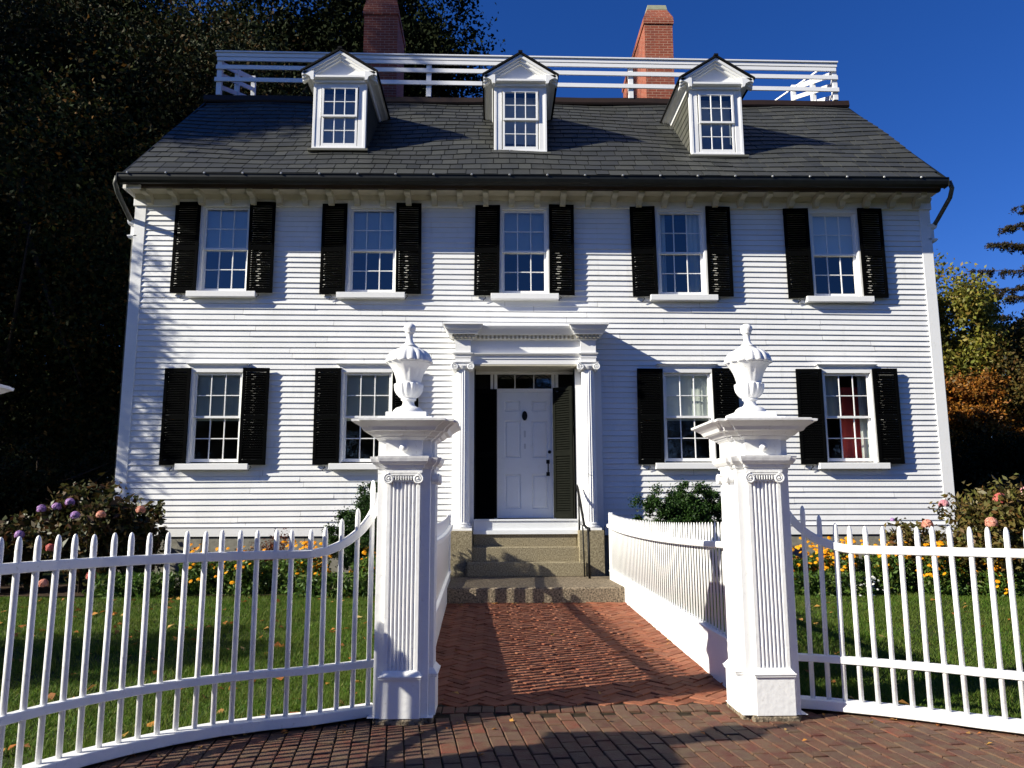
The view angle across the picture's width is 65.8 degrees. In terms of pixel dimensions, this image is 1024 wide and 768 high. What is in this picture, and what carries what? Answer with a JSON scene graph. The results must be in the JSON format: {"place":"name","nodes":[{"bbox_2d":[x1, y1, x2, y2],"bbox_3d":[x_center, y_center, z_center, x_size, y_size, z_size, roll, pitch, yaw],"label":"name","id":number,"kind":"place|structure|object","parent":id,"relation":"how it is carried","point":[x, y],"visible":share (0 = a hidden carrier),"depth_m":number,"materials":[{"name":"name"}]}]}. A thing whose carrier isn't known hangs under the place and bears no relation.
{"place":"outdoors","nodes":[
{"label":"outdoors","id":0,"kind":"place"},
{"bbox_2d":[0,584,331,595],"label":"flower bed","id":1,"kind":"object","parent":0,"point":[5,590],"depth_m":12.44,"materials":[{"name":"soil"}]},
{"bbox_2d":[0,509,62,590],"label":"hydrangea bush","id":2,"kind":"object","parent":1,"relation":"on","point":[7,535],"visible":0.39,"depth_m":12.49,"materials":[{"name":"green plant"}]},
{"bbox_2d":[14,472,147,592],"bbox_3d":[-6.631,2.331,12.384,2.021,1.917,1.716,0,-9,-1],"label":"hydrangea bush","id":3,"kind":"object","parent":1,"relation":"on","point":[85,520],"visible":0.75,"depth_m":12.12,"materials":[{"name":"green plant"}]},
{"bbox_2d":[82,570,180,599],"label":"garden plant","id":4,"kind":"object","parent":1,"relation":"on","point":[101,582],"visible":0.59,"depth_m":11.75,"materials":[{"name":"green plant"}]},
{"bbox_2d":[114,493,168,588],"bbox_3d":[-5.840,2.503,12.435,0.857,1.584,0.857,8,-12,-42],"label":"hydrangea bush","id":5,"kind":"object","parent":1,"relation":"on","point":[147,525],"visible":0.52,"depth_m":12.37,"materials":[{"name":"green plant"}]},
{"bbox_2d":[176,543,232,595],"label":"flower clump","id":6,"kind":"object","parent":1,"relation":"on","point":[194,578],"visible":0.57,"depth_m":11.98,"materials":[{"name":"green plant"}]},
{"bbox_2d":[209,546,278,595],"bbox_3d":[-4.061,2.861,12.127,1.060,0.796,0.810,0,-9,-1],"label":"flower clump","id":7,"kind":"object","parent":1,"relation":"on","point":[265,581],"visible":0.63,"depth_m":11.97,"materials":[{"name":"green plant"}]},
{"bbox_2d":[246,528,288,585],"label":"rusty shrub","id":8,"kind":"object","parent":1,"relation":"on","point":[271,546],"visible":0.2,"depth_m":12.86,"materials":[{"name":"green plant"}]},
{"bbox_2d":[277,540,331,595],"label":"flower clump","id":9,"kind":"object","parent":1,"relation":"on","point":[283,571],"visible":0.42,"depth_m":12.00,"materials":[{"name":"green plant"}]},
{"bbox_2d":[294,570,367,598],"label":"garden plant","id":10,"kind":"object","parent":1,"relation":"on","point":[332,583],"visible":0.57,"depth_m":11.69,"materials":[{"name":"green plant"}]},
{"bbox_2d":[321,479,377,571],"bbox_3d":[-2.127,2.374,12.402,1.672,1.812,0.751,0,-9,-1],"label":"yew shrub","id":11,"kind":"object","parent":1,"relation":"on","point":[347,516],"visible":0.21,"depth_m":12.27,"materials":[{"name":"green plant"}]},
{"bbox_2d":[349,547,375,594],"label":"flower clump","id":12,"kind":"object","parent":1,"relation":"on","point":[363,565],"visible":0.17,"depth_m":11.99,"materials":[{"name":"green plant"}]},
{"bbox_2d":[373,574,375,591],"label":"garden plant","id":13,"kind":"object","parent":1,"relation":"on","point":[374,587],"depth_m":11.53,"materials":[{"name":"white plant"}]},
{"bbox_2d":[0,594,374,767],"bbox_3d":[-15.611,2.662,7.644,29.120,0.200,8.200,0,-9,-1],"label":"lawn","id":14,"kind":"structure","parent":0,"point":[88,686],"depth_m":7.63,"materials":[{"name":"green plant"}]},
{"bbox_2d":[0,596,374,750],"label":"fallen leaves","id":15,"kind":"object","parent":14,"relation":"on","point":[52,695],"visible":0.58,"depth_m":8.37,"materials":[{"name":"orange plant"}]},
{"bbox_2d":[0,556,970,597],"bbox_3d":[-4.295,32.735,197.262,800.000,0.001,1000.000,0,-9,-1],"label":"ground","id":16,"kind":"structure","parent":0,"point":[47,575],"depth_m":17.81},
{"bbox_2d":[0,426,114,578],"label":"bush","id":17,"kind":"object","parent":16,"relation":"on","point":[23,489],"visible":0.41,"depth_m":15.59,"materials":[{"name":"green plant"}]},
{"bbox_2d":[0,14,181,492],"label":"broadleaf tree","id":18,"kind":"object","parent":16,"relation":"on","point":[43,305],"visible":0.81,"depth_m":19.83,"materials":[{"name":"green plant"}]},
{"bbox_2d":[0,0,193,369],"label":"broadleaf tree","id":19,"kind":"object","parent":16,"relation":"on","point":[37,26],"visible":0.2,"depth_m":24.49,"materials":[{"name":"green plant"}]},
{"bbox_2d":[0,0,272,313],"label":"broadleaf tree","id":20,"kind":"object","parent":16,"relation":"on","point":[140,3],"visible":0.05,"depth_m":36.70,"materials":[{"name":"green plant"}]},
{"bbox_2d":[26,0,320,437],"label":"broadleaf tree","id":21,"kind":"object","parent":16,"relation":"on","point":[169,118],"visible":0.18,"depth_m":24.17,"materials":[{"name":"green plant"}]},
{"bbox_2d":[30,0,325,331],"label":"broadleaf tree","id":22,"kind":"object","parent":16,"relation":"on","point":[131,9],"visible":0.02,"depth_m":33.67,"materials":[{"name":"green plant"}]},
{"bbox_2d":[200,0,505,97],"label":"broadleaf tree","id":23,"kind":"object","parent":16,"relation":"on","point":[424,34],"visible":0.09,"depth_m":33.12,"materials":[{"name":"green plant"}]},
{"bbox_2d":[436,513,452,643],"bbox_3d":[-0.853,2.270,9.298,0.116,1.463,6.393,0,-9,-2],"label":"picket fence","id":24,"kind":"object","parent":16,"relation":"on","point":[444,528],"visible":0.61,"depth_m":10.03,"materials":[{"name":"white paint"}]},
{"bbox_2d":[113,0,958,596],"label":"wooden house","id":25,"kind":"structure","parent":16,"relation":"on","point":[579,292],"depth_m":14.30,"materials":[{"name":"paint"}]},
{"bbox_2d":[174,363,250,469],"bbox_3d":[-5.172,0.565,13.853,1.240,1.870,0.249,0,-9,-1],"label":"window","id":26,"kind":"structure","parent":25,"relation":"in","point":[215,388],"depth_m":13.95,"materials":[{"name":"white paint"}]},
{"bbox_2d":[186,206,256,297],"bbox_3d":[-5.189,-2.420,14.320,1.220,1.785,0.240,0,-9,-1],"label":"window","id":27,"kind":"structure","parent":25,"relation":"in","point":[222,228],"depth_m":14.43,"materials":[{"name":"white paint"}]},
{"bbox_2d":[328,363,395,469],"bbox_3d":[-2.548,0.566,13.910,1.240,1.870,0.249,0,-9,-1],"label":"window","id":28,"kind":"structure","parent":25,"relation":"in","point":[366,388],"depth_m":14.02,"materials":[{"name":"white paint"}]},
{"bbox_2d":[336,207,405,299],"bbox_3d":[-2.530,-2.405,14.376,1.220,1.785,0.240,0,-9,-1],"label":"window","id":29,"kind":"structure","parent":25,"relation":"in","point":[369,229],"depth_m":14.48,"materials":[{"name":"white paint"}]},
{"bbox_2d":[491,207,558,300],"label":"window","id":30,"kind":"structure","parent":25,"relation":"in","point":[523,231],"depth_m":14.54,"materials":[{"name":"white paint"}]},
{"bbox_2d":[497,392,552,517],"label":"door","id":31,"kind":"structure","parent":25,"relation":"in","point":[524,419],"depth_m":14.25,"materials":[{"name":"paint"}]},
{"bbox_2d":[649,208,717,302],"bbox_3d":[3.100,-2.371,14.521,1.220,1.785,0.295,0,-9,-1],"label":"window","id":32,"kind":"structure","parent":25,"relation":"in","point":[696,245],"depth_m":14.57,"materials":[{"name":"white paint"}]},
{"bbox_2d":[655,363,717,468],"bbox_3d":[3.126,0.570,14.033,1.240,1.870,0.249,0,-9,-1],"label":"window","id":33,"kind":"structure","parent":25,"relation":"in","point":[687,387],"depth_m":14.14,"materials":[{"name":"white paint"}]},
{"bbox_2d":[804,209,874,303],"bbox_3d":[5.939,-2.353,14.552,1.220,1.785,0.240,0,-9,-1],"label":"window","id":34,"kind":"structure","parent":25,"relation":"in","point":[831,236],"depth_m":14.65,"materials":[{"name":"white paint"}]},
{"bbox_2d":[815,364,890,468],"bbox_3d":[5.994,0.584,14.150,1.240,1.870,0.362,0,-9,-1],"label":"window","id":35,"kind":"structure","parent":25,"relation":"in","point":[854,407],"depth_m":14.20,"materials":[{"name":"white paint"}]},
{"bbox_2d":[933,252,1023,475],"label":"maple tree","id":36,"kind":"object","parent":16,"relation":"on","point":[973,303],"visible":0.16,"depth_m":31.55,"materials":[{"name":"green plant"}]},
{"bbox_2d":[944,365,1023,475],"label":"maple tree","id":37,"kind":"object","parent":16,"relation":"on","point":[973,403],"visible":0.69,"depth_m":28.92,"materials":[{"name":"orange plant"}]},
{"bbox_2d":[950,422,1023,526],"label":"bush","id":38,"kind":"object","parent":16,"relation":"on","point":[993,462],"visible":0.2,"depth_m":21.90,"materials":[{"name":"green plant"}]},
{"bbox_2d":[951,441,1023,489],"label":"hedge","id":39,"kind":"object","parent":16,"relation":"on","point":[968,456],"depth_m":24.82,"materials":[{"name":"green plant"}]},
{"bbox_2d":[955,470,1023,522],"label":"bush","id":40,"kind":"object","parent":16,"relation":"on","point":[1018,481],"visible":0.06,"depth_m":16.94,"materials":[{"name":"green plant"}]},
{"bbox_2d":[956,205,1023,327],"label":"spruce tree","id":41,"kind":"object","parent":16,"relation":"on","point":[1014,248],"visible":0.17,"depth_m":38.36,"materials":[{"name":"green plant"}]},
{"bbox_2d":[961,309,1023,441],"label":"maple tree","id":42,"kind":"object","parent":16,"relation":"on","point":[1014,353],"visible":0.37,"depth_m":31.13,"materials":[{"name":"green plant"}]},
{"bbox_2d":[999,360,1023,425],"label":"maple tree","id":43,"kind":"object","parent":16,"relation":"on","point":[1018,390],"visible":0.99,"depth_m":29.33,"materials":[{"name":"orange plant"}]},
{"bbox_2d":[81,704,1023,767],"bbox_3d":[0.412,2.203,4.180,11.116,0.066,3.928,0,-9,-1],"label":"brick sidewalk","id":44,"kind":"structure","parent":0,"point":[835,739],"depth_m":5.12,"materials":[{"name":"brown brick"}]},
{"bbox_2d":[0,384,13,393],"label":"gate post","id":45,"kind":"object","parent":44,"relation":"on","point":[4,389],"visible":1,"depth_m":4.20,"materials":[{"name":"white paint"}]},
{"bbox_2d":[0,480,377,767],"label":"picket fence","id":46,"kind":"object","parent":44,"relation":"on","point":[99,752],"visible":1,"depth_m":5.15,"materials":[{"name":"white paint"}]},
{"bbox_2d":[351,323,460,726],"bbox_3d":[-0.795,0.988,6.042,0.773,2.979,0.805,0,-9,-1],"label":"gate post","id":47,"kind":"object","parent":44,"relation":"on","point":[408,435],"visible":1,"depth_m":5.81,"materials":[{"name":"white paint"}]},
{"bbox_2d":[127,713,991,755],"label":"fallen leaves","id":48,"kind":"object","parent":44,"relation":"on","point":[285,731],"visible":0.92,"depth_m":5.40,"materials":[{"name":"brown plant"}]},
{"bbox_2d":[607,512,727,687],"bbox_3d":[1.694,2.271,9.353,0.119,1.463,6.393,0,-9,-3],"label":"picket fence","id":49,"kind":"object","parent":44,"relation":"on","point":[696,638],"visible":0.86,"depth_m":8.31,"materials":[{"name":"white paint"}]},
{"bbox_2d":[691,324,817,722],"bbox_3d":[1.871,0.989,6.100,0.773,2.979,0.805,0,-9,-1],"label":"gate post","id":50,"kind":"object","parent":44,"relation":"on","point":[754,461],"visible":0.99,"depth_m":5.88,"materials":[{"name":"white paint"}]},
{"bbox_2d":[790,506,1023,733],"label":"picket fence","id":51,"kind":"object","parent":44,"relation":"on","point":[1004,722],"visible":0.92,"depth_m":5.71,"materials":[{"name":"white paint"}]},
{"bbox_2d":[107,0,1023,374],"label":"sky","id":52,"kind":"structure","parent":0,"point":[944,79],"materials":[{"name":"blue"}]},
{"bbox_2d":[435,602,726,715],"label":"brick path","id":53,"kind":"structure","parent":0,"point":[503,655],"depth_m":7.68,"materials":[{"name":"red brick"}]},
{"bbox_2d":[447,530,624,603],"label":"granite steps","id":54,"kind":"structure","parent":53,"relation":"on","point":[515,568],"depth_m":13.00,"materials":[{"name":"beige stone"}]},
{"bbox_2d":[575,484,590,578],"bbox_3d":[1.173,2.406,13.063,0.074,1.518,0.868,1,-9,-8],"label":"iron handrail","id":55,"kind":"object","parent":54,"relation":"on","point":[580,508],"visible":0.9,"depth_m":12.98,"materials":[{"name":"black metal"}]},
{"bbox_2d":[441,602,722,699],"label":"fallen leaves","id":56,"kind":"object","parent":53,"relation":"on","point":[553,634],"visible":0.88,"depth_m":8.47,"materials":[{"name":"brown plant"}]},
{"bbox_2d":[638,582,971,592],"bbox_3d":[15.691,3.309,13.211,28.050,0.001,1.950,0,-9,-1],"label":"flower bed","id":57,"kind":"object","parent":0,"point":[700,587],"depth_m":12.60,"materials":[{"name":"soil"}]},
{"bbox_2d":[627,478,721,588],"bbox_3d":[2.783,2.431,12.844,1.790,1.814,0.883,0,-9,-1],"label":"yew shrub","id":58,"kind":"object","parent":57,"relation":"on","point":[680,506],"visible":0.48,"depth_m":12.74,"materials":[{"name":"green plant"}]},
{"bbox_2d":[792,544,811,594],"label":"flower clump","id":59,"kind":"object","parent":57,"relation":"on","point":[797,564],"visible":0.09,"depth_m":12.00,"materials":[{"name":"yellow plant"}]},
{"bbox_2d":[799,536,861,592],"bbox_3d":[4.908,2.784,12.149,0.849,0.888,0.992,-8,-12,40],"label":"flower clump","id":60,"kind":"object","parent":57,"relation":"on","point":[829,562],"visible":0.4,"depth_m":12.02,"materials":[{"name":"yellow plant"}]},
{"bbox_2d":[859,539,916,594],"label":"flower clump","id":61,"kind":"object","parent":57,"relation":"on","point":[877,571],"visible":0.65,"depth_m":11.93,"materials":[{"name":"green plant"}]},
{"bbox_2d":[872,517,945,576],"bbox_3d":[6.164,2.643,12.243,1.029,1.174,0.904,6,-11,-34],"label":"hydrangea bush","id":62,"kind":"object","parent":57,"relation":"on","point":[907,533],"visible":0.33,"depth_m":12.18,"materials":[{"name":"green plant"}]},
{"bbox_2d":[671,590,1023,718],"bbox_3d":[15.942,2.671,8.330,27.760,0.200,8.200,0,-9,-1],"label":"lawn","id":63,"kind":"structure","parent":0,"point":[914,631],"depth_m":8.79,"materials":[{"name":"green plant"}]},
{"bbox_2d":[793,568,875,597],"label":"garden plant","id":64,"kind":"object","parent":63,"relation":"on","point":[831,583],"visible":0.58,"depth_m":11.67,"materials":[{"name":"green plant"}]},
{"bbox_2d":[685,594,1009,704],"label":"fallen leaves","id":65,"kind":"object","parent":63,"relation":"on","point":[902,701],"visible":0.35,"depth_m":8.59,"materials":[{"name":"orange plant"}]},
{"bbox_2d":[841,576,883,596],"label":"flower clump","id":66,"kind":"object","parent":63,"relation":"on","point":[864,593],"visible":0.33,"depth_m":11.56,"materials":[{"name":"white plant"}]},
{"bbox_2d":[914,541,978,595],"bbox_3d":[6.486,2.770,11.903,0.884,0.837,0.813,0,-9,-1],"label":"flower clump","id":67,"kind":"object","parent":63,"relation":"on","point":[946,585],"visible":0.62,"depth_m":11.73,"materials":[{"name":"green plant"}]},
{"bbox_2d":[890,473,1023,593],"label":"hydrangea bush","id":68,"kind":"object","parent":63,"relation":"on","point":[996,512],"visible":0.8,"depth_m":11.71,"materials":[{"name":"green plant"}]},
{"bbox_2d":[970,557,1023,596],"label":"flower clump","id":69,"kind":"object","parent":63,"relation":"on","point":[983,586],"visible":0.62,"depth_m":11.54,"materials":[{"name":"green plant"}]}
]}

